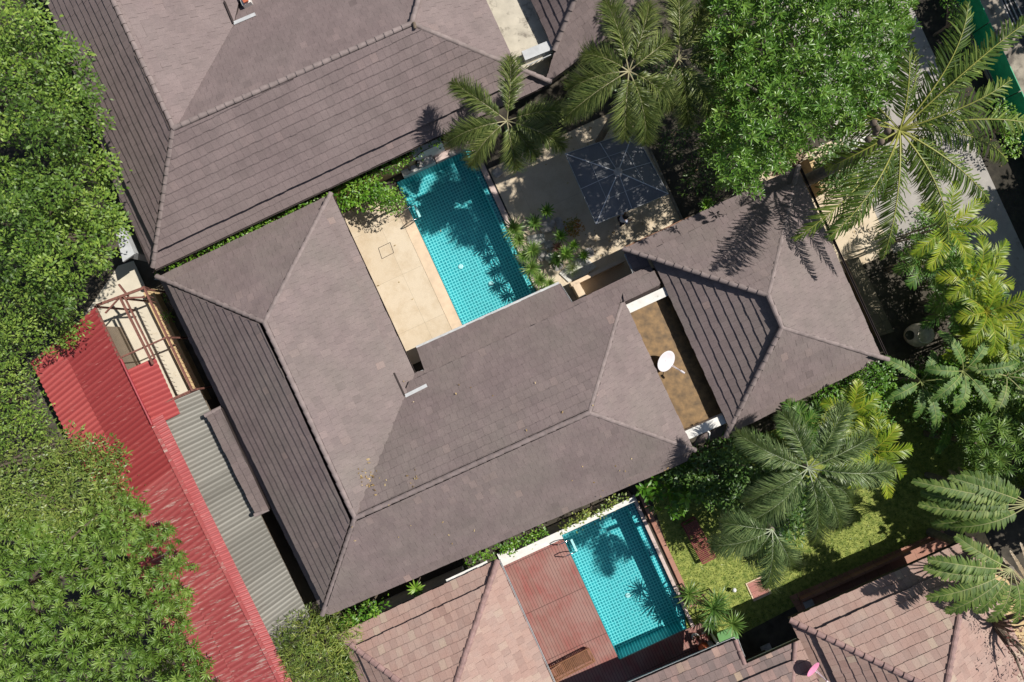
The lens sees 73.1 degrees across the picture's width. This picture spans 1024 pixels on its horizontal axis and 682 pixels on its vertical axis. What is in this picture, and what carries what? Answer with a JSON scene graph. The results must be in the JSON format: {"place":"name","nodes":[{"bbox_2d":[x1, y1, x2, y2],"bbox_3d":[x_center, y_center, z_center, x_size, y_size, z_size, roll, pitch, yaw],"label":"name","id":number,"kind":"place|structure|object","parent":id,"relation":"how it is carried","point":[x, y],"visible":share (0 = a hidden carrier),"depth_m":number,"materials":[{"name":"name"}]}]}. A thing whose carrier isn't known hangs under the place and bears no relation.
{"place":"outdoors","nodes":[
{"label":"outdoors","id":0,"kind":"place"},
{"bbox_2d":[0,0,116,457],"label":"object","id":1,"kind":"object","parent":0,"point":[10,151],"depth_m":29.99,"materials":[{"name":"plant"}]},
{"bbox_2d":[0,279,94,454],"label":"broadleaf tree","id":2,"kind":"object","parent":1,"relation":"on","point":[7,398],"visible":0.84,"depth_m":25.36,"materials":[{"name":"green plant"}]},
{"bbox_2d":[0,0,115,165],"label":"broadleaf tree","id":3,"kind":"object","parent":1,"relation":"on","point":[14,117],"visible":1,"depth_m":22.96,"materials":[{"name":"green plant"}]},
{"bbox_2d":[0,137,133,325],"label":"broadleaf tree","id":4,"kind":"object","parent":1,"relation":"on","point":[48,213],"visible":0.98,"depth_m":23.49,"materials":[{"name":"green plant"}]},
{"bbox_2d":[116,228,147,261],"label":"garden shed","id":5,"kind":"structure","parent":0,"point":[132,248],"depth_m":27.86,"materials":[{"name":"paint"}]},
{"bbox_2d":[343,194,451,364],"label":"terrace","id":6,"kind":"structure","parent":0,"point":[399,277],"depth_m":29.94,"materials":[{"name":"stone"}]},
{"bbox_2d":[371,182,410,220],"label":"round topiary","id":7,"kind":"object","parent":6,"relation":"on","point":[393,199],"visible":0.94,"depth_m":28.00,"materials":[{"name":"green plant"}]},
{"bbox_2d":[0,0,1023,681],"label":"ground","id":8,"kind":"structure","parent":0,"point":[898,298],"depth_m":30.00,"materials":[{"name":"plant"}]},
{"bbox_2d":[0,420,148,547],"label":"broadleaf tree","id":9,"kind":"object","parent":8,"relation":"on","point":[7,464],"visible":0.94,"depth_m":24.68,"materials":[{"name":"green plant"}]},
{"bbox_2d":[0,490,219,681],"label":"rosette leaved tree","id":10,"kind":"object","parent":8,"relation":"on","point":[27,590],"visible":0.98,"depth_m":23.78,"materials":[{"name":"green plant"}]},
{"bbox_2d":[84,261,189,396],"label":"side yard","id":11,"kind":"structure","parent":8,"relation":"on","point":[127,277],"depth_m":29.95,"materials":[{"name":"concrete"}]},
{"bbox_2d":[93,284,211,402],"bbox_3d":[-14.542,0.083,28.525,2.223,2.950,5.067,-25,90,0],"label":"rusty roof frame","id":12,"kind":"object","parent":8,"relation":"on","point":[122,297],"visible":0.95,"depth_m":27.23,"materials":[{"name":"metal"}]},
{"bbox_2d":[31,308,302,681],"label":"red roof shed","id":13,"kind":"structure","parent":8,"relation":"on","point":[93,383],"depth_m":27.28,"materials":[{"name":"paint"}]},
{"bbox_2d":[143,289,210,399],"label":"boundary wall","id":14,"kind":"structure","parent":8,"relation":"on","point":[187,360],"depth_m":29.50,"materials":[{"name":"concrete"}]},
{"bbox_2d":[166,388,313,649],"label":"grey roof shed","id":15,"kind":"structure","parent":8,"relation":"on","point":[267,566],"depth_m":27.81,"materials":[{"name":"metal"}]},
{"bbox_2d":[154,190,331,274],"bbox_3d":[-11.349,-4.531,28.710,8.794,2.789,1.746,-24,90,0],"label":"hedge","id":16,"kind":"object","parent":8,"relation":"on","point":[286,212],"visible":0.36,"depth_m":27.69,"materials":[{"name":"green plant"}]},
{"bbox_2d":[48,0,551,272],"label":"hip roof villa","id":17,"kind":"object","parent":8,"relation":"on","point":[232,117],"visible":0.89,"depth_m":25.81,"materials":[{"name":"grey tile"}]},
{"bbox_2d":[270,600,366,681],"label":"round shrub","id":18,"kind":"object","parent":8,"relation":"on","point":[330,633],"visible":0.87,"depth_m":27.14,"materials":[{"name":"green plant"}]},
{"bbox_2d":[176,132,473,265],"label":"garden wall","id":19,"kind":"structure","parent":8,"relation":"on","point":[394,170],"depth_m":28.72,"materials":[{"name":"concrete"}]},
{"bbox_2d":[332,171,391,213],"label":"leafy shrub","id":20,"kind":"object","parent":8,"relation":"on","point":[365,197],"visible":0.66,"depth_m":28.34,"materials":[{"name":"green plant"}]},
{"bbox_2d":[334,593,391,630],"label":"leafy shrub","id":21,"kind":"object","parent":8,"relation":"on","point":[370,606],"visible":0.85,"depth_m":27.48,"materials":[{"name":"green plant"}]},
{"bbox_2d":[335,134,446,197],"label":"hedge","id":22,"kind":"object","parent":8,"relation":"on","point":[352,183],"visible":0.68,"depth_m":28.03,"materials":[{"name":"green plant"}]},
{"bbox_2d":[375,565,463,614],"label":"boundary wall","id":23,"kind":"structure","parent":8,"relation":"on","point":[401,597],"depth_m":29.29,"materials":[{"name":"white paint"}]},
{"bbox_2d":[155,191,696,616],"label":"courtyard house","id":24,"kind":"structure","parent":8,"relation":"on","point":[288,326],"depth_m":25.94,"materials":[{"name":"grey tile"}]},
{"bbox_2d":[401,139,468,178],"bbox_3d":[-3.344,-7.959,29.250,3.154,1.500,0.573,-25,90,0],"label":"pool planter","id":25,"kind":"object","parent":8,"relation":"on","point":[441,154],"visible":0.76,"depth_m":29.65,"materials":[{"name":"white paint"}]},
{"bbox_2d":[336,558,554,681],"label":"pink roof house","id":26,"kind":"structure","parent":8,"relation":"on","point":[470,625],"depth_m":26.80,"materials":[{"name":"tile"}]},
{"bbox_2d":[395,150,542,329],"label":"swimming pool","id":27,"kind":"structure","parent":8,"relation":"in","point":[471,254],"depth_m":30.95,"materials":[{"name":"tile"}]},
{"bbox_2d":[462,524,549,570],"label":"hedge","id":28,"kind":"object","parent":8,"relation":"on","point":[510,545],"visible":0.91,"depth_m":28.01,"materials":[{"name":"green plant"}]},
{"bbox_2d":[440,53,575,175],"bbox_3d":[-0.104,-8.155,26.936,5.012,6.151,4.353,0,90,0],"label":"palm tree","id":29,"kind":"object","parent":8,"relation":"on","point":[478,131],"visible":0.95,"depth_m":24.69,"materials":[{"name":"green plant"}]},
{"bbox_2d":[486,0,553,76],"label":"concrete slab roof","id":30,"kind":"structure","parent":8,"relation":"on","point":[521,28],"depth_m":27.50,"materials":[{"name":"concrete"}]},
{"bbox_2d":[515,490,634,554],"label":"pool wall","id":31,"kind":"structure","parent":8,"relation":"on","point":[552,532],"depth_m":28.73,"materials":[{"name":"white paint"}]},
{"bbox_2d":[531,0,648,85],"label":"side wing house","id":32,"kind":"structure","parent":8,"relation":"on","point":[568,25],"depth_m":26.81,"materials":[{"name":"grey tile"}]},
{"bbox_2d":[556,491,629,535],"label":"hedge","id":33,"kind":"object","parent":8,"relation":"on","point":[586,514],"visible":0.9,"depth_m":27.93,"materials":[{"name":"green plant"}]},
{"bbox_2d":[497,535,708,681],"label":"timber deck","id":34,"kind":"structure","parent":8,"relation":"on","point":[556,602],"depth_m":29.91,"materials":[{"name":"brown wood"}]},
{"bbox_2d":[548,647,594,681],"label":"sun lounger","id":35,"kind":"object","parent":34,"relation":"on","point":[558,664],"visible":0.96,"depth_m":29.55,"materials":[{"name":"wicker"}]},
{"bbox_2d":[564,31,679,116],"bbox_3d":[4.591,-11.430,29.549,6.140,4.082,3.639,-37,90,0],"label":"dark shrub","id":36,"kind":"object","parent":8,"relation":"on","point":[658,66],"visible":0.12,"depth_m":28.57,"materials":[{"name":"green plant"}]},
{"bbox_2d":[560,0,684,146],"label":"palm tree","id":37,"kind":"object","parent":8,"relation":"on","point":[592,89],"visible":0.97,"depth_m":21.96,"materials":[{"name":"green plant"}]},
{"bbox_2d":[562,494,694,658],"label":"swimming pool","id":38,"kind":"structure","parent":8,"relation":"in","point":[616,556],"depth_m":30.95,"materials":[{"name":"tile"}]},
{"bbox_2d":[639,494,693,606],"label":"garden kerb","id":39,"kind":"structure","parent":8,"relation":"on","point":[665,547],"depth_m":29.88,"materials":[{"name":"concrete"}]},
{"bbox_2d":[626,287,725,445],"bbox_3d":[6.752,1.326,28.475,2.508,3.050,6.928,-24,90,0],"label":"flat roof annex","id":40,"kind":"object","parent":8,"relation":"on","point":[660,329],"visible":0.54,"depth_m":27.40,"materials":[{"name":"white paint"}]},
{"bbox_2d":[658,351,684,373],"bbox_3d":[6.120,0.820,26.943,1.051,0.910,0.892,0,90,0],"label":"satellite dish","id":41,"kind":"object","parent":40,"relation":"on","point":[666,360],"visible":1,"depth_m":26.81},
{"bbox_2d":[657,122,728,206],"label":"dark shrub","id":42,"kind":"object","parent":8,"relation":"on","point":[693,167],"visible":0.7,"depth_m":28.72,"materials":[{"name":"green plant"}]},
{"bbox_2d":[633,0,758,135],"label":"palm tree","id":43,"kind":"object","parent":8,"relation":"on","point":[694,82],"visible":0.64,"depth_m":22.12,"materials":[{"name":"green plant"}]},
{"bbox_2d":[659,429,781,513],"bbox_3d":[8.725,5.355,27.938,5.716,4.153,3.707,0,90,0],"label":"dark shrub","id":44,"kind":"object","parent":8,"relation":"on","point":[716,464],"visible":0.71,"depth_m":27.02,"materials":[{"name":"green plant"}]},
{"bbox_2d":[628,636,818,681],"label":"weathered tile house","id":45,"kind":"structure","parent":8,"relation":"on","point":[726,660],"depth_m":27.21,"materials":[{"name":"brown tile"}]},
{"bbox_2d":[622,164,889,437],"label":"front house","id":46,"kind":"structure","parent":8,"relation":"on","point":[770,315],"depth_m":26.26,"materials":[{"name":"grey tile"}]},
{"bbox_2d":[768,397,825,455],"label":"areca palm","id":47,"kind":"object","parent":8,"relation":"on","point":[796,406],"visible":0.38,"depth_m":26.76,"materials":[{"name":"green plant"}]},
{"bbox_2d":[688,0,921,199],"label":"frangipani tree","id":48,"kind":"object","parent":8,"relation":"on","point":[758,120],"visible":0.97,"depth_m":21.52,"materials":[{"name":"green plant"}]},
{"bbox_2d":[807,132,870,204],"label":"dark shrub","id":49,"kind":"object","parent":8,"relation":"on","point":[835,178],"visible":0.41,"depth_m":28.09,"materials":[{"name":"green plant"}]},
{"bbox_2d":[810,378,890,448],"bbox_3d":[13.084,2.762,27.967,2.542,4.070,2.432,-37,90,0],"label":"areca palm","id":50,"kind":"object","parent":8,"relation":"on","point":[855,405],"visible":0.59,"depth_m":26.32,"materials":[{"name":"green plant"}]},
{"bbox_2d":[797,359,906,439],"bbox_3d":[13.860,2.364,28.289,5.231,3.884,3.779,0,90,0],"label":"dark shrub","id":51,"kind":"object","parent":8,"relation":"on","point":[880,380],"visible":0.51,"depth_m":27.42,"materials":[{"name":"green plant"}]},
{"bbox_2d":[841,257,893,335],"bbox_3d":[15.300,-1.926,29.775,0.660,0.450,3.613,-24,90,0],"label":"planter bench","id":52,"kind":"object","parent":8,"relation":"on","point":[874,307],"visible":0.93,"depth_m":29.55,"materials":[{"name":"concrete"}]},
{"bbox_2d":[788,536,1023,681],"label":"corner pink house","id":53,"kind":"structure","parent":8,"relation":"on","point":[894,625],"depth_m":26.58,"materials":[{"name":"tile"}]},
{"bbox_2d":[790,0,1023,260],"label":"coconut palm","id":54,"kind":"object","parent":8,"relation":"on","point":[933,105],"visible":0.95,"depth_m":22.54,"materials":[{"name":"green plant"}]},
{"bbox_2d":[903,323,934,346],"bbox_3d":[17.203,-0.211,29.415,1.196,1.170,1.040,-35,90,0],"label":"glazed jar","id":55,"kind":"object","parent":8,"relation":"on","point":[914,335],"visible":0.89,"depth_m":29.00,"materials":[{"name":"grey ceramic"}]},
{"bbox_2d":[884,232,963,293],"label":"areca palm","id":56,"kind":"object","parent":8,"relation":"on","point":[910,270],"visible":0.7,"depth_m":26.93,"materials":[{"name":"green plant"}]},
{"bbox_2d":[891,355,968,444],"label":"dark shrub","id":57,"kind":"object","parent":8,"relation":"on","point":[940,402],"visible":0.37,"depth_m":28.34,"materials":[{"name":"green plant"}]},
{"bbox_2d":[884,350,975,432],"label":"banana plant","id":58,"kind":"object","parent":8,"relation":"on","point":[906,390],"visible":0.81,"depth_m":26.99,"materials":[{"name":"green plant"}]},
{"bbox_2d":[898,213,969,347],"bbox_3d":[18.683,-2.558,29.569,3.926,3.899,6.497,-19,90,0],"label":"dark shrub","id":59,"kind":"object","parent":8,"relation":"on","point":[913,228],"visible":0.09,"depth_m":28.96,"materials":[{"name":"green plant"}]},
{"bbox_2d":[915,266,988,333],"bbox_3d":[17.602,-1.632,28.556,2.596,2.893,2.747,0,90,0],"label":"areca palm","id":60,"kind":"object","parent":8,"relation":"on","point":[943,301],"visible":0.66,"depth_m":27.49,"materials":[{"name":"green plant"}]},
{"bbox_2d":[893,336,1023,430],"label":"green shrub","id":61,"kind":"object","parent":8,"relation":"on","point":[955,363],"visible":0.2,"depth_m":28.06,"materials":[{"name":"green plant"}]},
{"bbox_2d":[912,198,1011,341],"bbox_3d":[18.916,-2.727,28.887,3.542,3.666,7.388,-30,90,0],"label":"green shrub","id":62,"kind":"object","parent":8,"relation":"on","point":[921,219],"visible":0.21,"depth_m":27.90,"materials":[{"name":"green plant"}]},
{"bbox_2d":[918,235,1015,314],"bbox_3d":[17.650,-2.495,27.919,2.956,4.165,3.090,0,90,0],"label":"areca palm","id":63,"kind":"object","parent":8,"relation":"on","point":[1000,258],"visible":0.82,"depth_m":26.13,"materials":[{"name":"green plant"}]},
{"bbox_2d":[914,330,1020,413],"bbox_3d":[17.676,1.328,28.164,3.392,3.698,3.168,17,90,0],"label":"banana plant","id":64,"kind":"object","parent":8,"relation":"on","point":[1001,367],"visible":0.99,"depth_m":26.48,"materials":[{"name":"green plant"}]},
{"bbox_2d":[938,313,1006,381],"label":"areca palm","id":65,"kind":"object","parent":8,"relation":"on","point":[945,356],"visible":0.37,"depth_m":27.41,"materials":[{"name":"green plant"}]},
{"bbox_2d":[924,263,1023,355],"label":"areca palm","id":66,"kind":"object","parent":8,"relation":"on","point":[991,286],"visible":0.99,"depth_m":25.80,"materials":[{"name":"green plant"}]},
{"bbox_2d":[951,0,1023,157],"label":"fence kerb","id":67,"kind":"structure","parent":8,"relation":"on","point":[988,78],"depth_m":29.88,"materials":[{"name":"concrete"}]},
{"bbox_2d":[955,0,1023,149],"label":"fence","id":68,"kind":"object","parent":67,"relation":"on","point":[1001,67],"visible":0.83,"depth_m":29.27,"materials":[{"name":"green metal"}]},
{"bbox_2d":[953,310,1023,362],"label":"areca palm","id":69,"kind":"object","parent":8,"relation":"on","point":[1004,351],"visible":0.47,"depth_m":26.56,"materials":[{"name":"green plant"}]},
{"bbox_2d":[961,352,1023,431],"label":"dark shrub","id":70,"kind":"object","parent":8,"relation":"on","point":[995,382],"visible":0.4,"depth_m":27.18,"materials":[{"name":"green plant"}]},
{"bbox_2d":[986,542,1023,584],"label":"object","id":71,"kind":"object","parent":8,"relation":"on","point":[1020,567],"visible":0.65,"depth_m":25.37,"materials":[{"name":"green plant"}]},
{"bbox_2d":[992,611,1023,679],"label":"flowering shrub","id":72,"kind":"object","parent":8,"relation":"on","point":[1002,632],"visible":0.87,"depth_m":26.08,"materials":[{"name":"plant"}]},
{"bbox_2d":[489,107,680,301],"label":"patio","id":73,"kind":"structure","parent":0,"point":[531,190],"depth_m":29.95,"materials":[{"name":"stone"}]},
{"bbox_2d":[501,216,524,239],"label":"rosette plant","id":74,"kind":"object","parent":73,"relation":"on","point":[514,226],"visible":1,"depth_m":28.92,"materials":[{"name":"green plant"}]},
{"bbox_2d":[520,258,542,278],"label":"rosette plant","id":75,"kind":"object","parent":73,"relation":"on","point":[531,267],"visible":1,"depth_m":28.82,"materials":[{"name":"green plant"}]},
{"bbox_2d":[521,239,544,261],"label":"rosette plant","id":76,"kind":"object","parent":73,"relation":"on","point":[534,248],"visible":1,"depth_m":28.93,"materials":[{"name":"green plant"}]},
{"bbox_2d":[559,257,596,281],"bbox_3d":[2.822,-3.113,29.940,1.485,0.120,0.827,-36,90,0],"label":"gravel bed","id":77,"kind":"object","parent":73,"relation":"on","point":[586,267],"visible":0.75,"depth_m":29.88,"materials":[{"name":"gravel"}]},
{"bbox_2d":[569,257,625,298],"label":"stair wall","id":78,"kind":"structure","parent":73,"relation":"on","point":[577,289],"depth_m":29.10,"materials":[{"name":"stone"}]},
{"bbox_2d":[565,135,667,223],"bbox_3d":[4.181,-6.675,28.440,3.205,3.020,3.087,-23,90,0],"label":"square parasol","id":79,"kind":"object","parent":73,"relation":"on","point":[615,178],"visible":0.94,"depth_m":27.44,"materials":[{"name":"grey fabric"}]},
{"bbox_2d":[629,104,682,219],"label":"patio kerb","id":80,"kind":"structure","parent":73,"relation":"on","point":[665,184],"depth_m":29.90,"materials":[{"name":"concrete"}]},
{"bbox_2d":[758,138,891,272],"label":"front patio","id":81,"kind":"structure","parent":0,"point":[861,240],"depth_m":29.96,"materials":[{"name":"stone"}]},
{"bbox_2d":[800,156,826,196],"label":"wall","id":82,"kind":"structure","parent":81,"relation":"on","point":[807,164],"depth_m":29.33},
{"bbox_2d":[645,366,1017,645],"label":"lawn","id":83,"kind":"structure","parent":0,"point":[844,544],"depth_m":29.97,"materials":[{"name":"plant"}]},
{"bbox_2d":[636,459,717,519],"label":"broad leaved shrub","id":84,"kind":"object","parent":83,"relation":"on","point":[648,493],"visible":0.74,"depth_m":28.01,"materials":[{"name":"green plant"}]},
{"bbox_2d":[673,581,704,608],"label":"spiky plant","id":85,"kind":"object","parent":83,"relation":"on","point":[689,594],"visible":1,"depth_m":28.58,"materials":[{"name":"green plant"}]},
{"bbox_2d":[681,516,715,563],"bbox_3d":[8.011,8.555,29.695,0.671,0.529,2.000,-28,90,0],"label":"sun lounger","id":86,"kind":"object","parent":83,"relation":"on","point":[692,530],"visible":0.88,"depth_m":29.61,"materials":[{"name":"wicker"}]},
{"bbox_2d":[693,588,731,627],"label":"spiky plant","id":87,"kind":"object","parent":83,"relation":"on","point":[714,612],"visible":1,"depth_m":28.19,"materials":[{"name":"green plant"}]},
{"bbox_2d":[719,609,748,636],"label":"spiky plant","id":88,"kind":"object","parent":83,"relation":"on","point":[734,624],"visible":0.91,"depth_m":28.35,"materials":[{"name":"green plant"}]},
{"bbox_2d":[707,494,804,595],"bbox_3d":[8.428,7.300,26.630,3.683,6.758,2.325,39,90,0],"label":"palm tree","id":89,"kind":"object","parent":83,"relation":"on","point":[755,551],"visible":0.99,"depth_m":23.83,"materials":[{"name":"green plant"}]},
{"bbox_2d":[745,577,770,600],"bbox_3d":[10.678,10.711,29.939,0.860,0.063,0.860,-25,90,0],"label":"lawn paver","id":90,"kind":"object","parent":83,"relation":"on","point":[755,593],"visible":0.57,"depth_m":29.91,"materials":[{"name":"stone"}]},
{"bbox_2d":[719,454,823,556],"bbox_3d":[10.642,6.761,27.757,4.741,4.513,4.945,-17,90,0],"label":"dark shrub","id":91,"kind":"object","parent":83,"relation":"on","point":[785,530],"visible":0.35,"depth_m":26.59,"materials":[{"name":"green plant"}]},
{"bbox_2d":[731,398,898,545],"bbox_3d":[10.621,4.672,26.559,5.926,6.902,5.518,0,90,0],"label":"palm tree","id":92,"kind":"object","parent":83,"relation":"on","point":[775,497],"visible":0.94,"depth_m":23.89,"materials":[{"name":"green plant"}]},
{"bbox_2d":[844,407,913,498],"bbox_3d":[13.861,4.209,27.852,2.832,4.298,3.459,0,90,0],"label":"areca palm","id":93,"kind":"object","parent":83,"relation":"on","point":[885,449],"visible":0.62,"depth_m":26.14,"materials":[{"name":"green plant"}]},
{"bbox_2d":[913,399,977,453],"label":"banana plant","id":94,"kind":"object","parent":83,"relation":"on","point":[946,435],"visible":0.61,"depth_m":27.63,"materials":[{"name":"green plant"}]},
{"bbox_2d":[911,470,1023,533],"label":"fan banana palm","id":95,"kind":"object","parent":83,"relation":"on","point":[972,493],"visible":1,"depth_m":25.17,"materials":[{"name":"green plant"}]},
{"bbox_2d":[923,528,1023,623],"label":"fan banana palm","id":96,"kind":"object","parent":83,"relation":"on","point":[984,580],"visible":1,"depth_m":24.93,"materials":[{"name":"green plant"}]},
{"bbox_2d":[923,394,1023,490],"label":"spiky tree","id":97,"kind":"object","parent":83,"relation":"on","point":[972,442],"visible":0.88,"depth_m":25.82,"materials":[{"name":"green plant"}]},
{"bbox_2d":[965,327,1023,420],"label":"banana plant","id":98,"kind":"object","parent":83,"relation":"on","point":[1002,402],"visible":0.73,"depth_m":26.54,"materials":[{"name":"green plant"}]},
{"bbox_2d":[789,530,949,611],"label":"garden path","id":99,"kind":"structure","parent":0,"point":[873,574],"depth_m":29.95,"materials":[{"name":"brown tile"}]},
{"bbox_2d":[799,538,936,601],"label":"path kerb","id":100,"kind":"structure","parent":99,"relation":"on","point":[867,569],"depth_m":29.68,"materials":[{"name":"brown tile"}]},
{"bbox_2d":[781,0,1023,373],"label":"driveway","id":101,"kind":"structure","parent":0,"point":[994,209],"depth_m":29.97,"materials":[{"name":"concrete"}]},
{"bbox_2d":[891,179,997,271],"bbox_3d":[16.414,-4.288,27.777,2.921,4.449,3.495,39,90,0],"label":"areca palm","id":102,"kind":"object","parent":101,"relation":"on","point":[970,226],"visible":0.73,"depth_m":25.92,"materials":[{"name":"green plant"}]},
{"bbox_2d":[914,0,1023,248],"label":"planting bed","id":103,"kind":"object","parent":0,"point":[1008,180],"depth_m":29.98,"materials":[{"name":"plant"}]},
{"bbox_2d":[932,0,973,51],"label":"green shrub","id":104,"kind":"object","parent":103,"relation":"on","point":[948,17],"visible":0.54,"depth_m":28.94,"materials":[{"name":"green plant"}]},
{"bbox_2d":[978,95,1023,159],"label":"green shrub","id":105,"kind":"object","parent":103,"relation":"on","point":[1010,143],"visible":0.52,"depth_m":28.51,"materials":[{"name":"green plant"}]},
{"bbox_2d":[965,531,1023,651],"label":"side path","id":106,"kind":"structure","parent":0,"point":[981,537],"depth_m":29.94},
{"bbox_2d":[980,0,1023,93],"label":"pavement","id":107,"kind":"structure","parent":0,"point":[995,11],"depth_m":29.90,"materials":[{"name":"concrete"}]},
{"bbox_2d":[1002,0,1023,49],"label":"road","id":108,"kind":"structure","parent":0,"point":[1020,3],"depth_m":29.98,"materials":[{"name":"asphalt"}]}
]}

